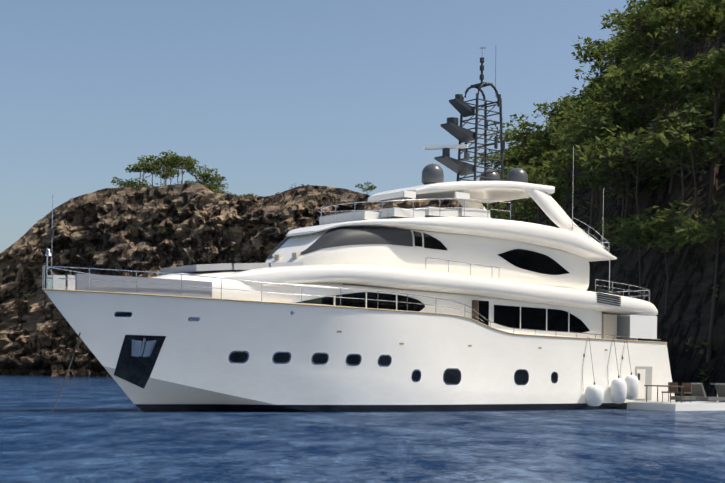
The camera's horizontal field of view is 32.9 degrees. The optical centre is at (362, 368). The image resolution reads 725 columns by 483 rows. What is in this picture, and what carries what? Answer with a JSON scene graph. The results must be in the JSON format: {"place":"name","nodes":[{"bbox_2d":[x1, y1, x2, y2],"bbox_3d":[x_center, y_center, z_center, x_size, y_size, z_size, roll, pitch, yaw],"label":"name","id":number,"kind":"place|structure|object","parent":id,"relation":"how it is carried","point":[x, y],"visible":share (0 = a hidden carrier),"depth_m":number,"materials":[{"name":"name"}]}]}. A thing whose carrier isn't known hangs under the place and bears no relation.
{"place":"outdoors","nodes":[
{"label":"outdoors","id":0,"kind":"place"},
{"bbox_2d":[0,183,486,376],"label":"cliff face","id":1,"kind":"object","parent":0,"point":[39,335],"visible":0.48,"depth_m":177.21},
{"bbox_2d":[0,183,503,270],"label":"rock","id":2,"kind":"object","parent":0,"point":[137,200],"depth_m":180.60,"materials":[{"name":"brown stone"}]},
{"bbox_2d":[0,0,676,252],"label":"sky","id":3,"kind":"structure","parent":0,"point":[272,96],"materials":[{"name":"blue"}]},
{"bbox_2d":[0,375,724,482],"bbox_3d":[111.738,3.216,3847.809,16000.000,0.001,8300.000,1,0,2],"label":"water","id":4,"kind":"structure","parent":0,"point":[95,429],"depth_m":26.89,"materials":[{"name":"blue liquid"}]},
{"bbox_2d":[42,48,724,412],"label":"yacht","id":5,"kind":"object","parent":4,"relation":"on","point":[470,304],"visible":1,"depth_m":47.78,"materials":[{"name":"white paint"}]},
{"bbox_2d":[459,21,724,396],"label":"hill","id":6,"kind":"structure","parent":0,"point":[687,315],"depth_m":104.58,"materials":[{"name":"grey stone"}]},
{"bbox_2d":[23,0,724,383],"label":"trees","id":7,"kind":"object","parent":6,"relation":"on","point":[595,118],"visible":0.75,"depth_m":117.73,"materials":[{"name":"green plant"}]}
]}

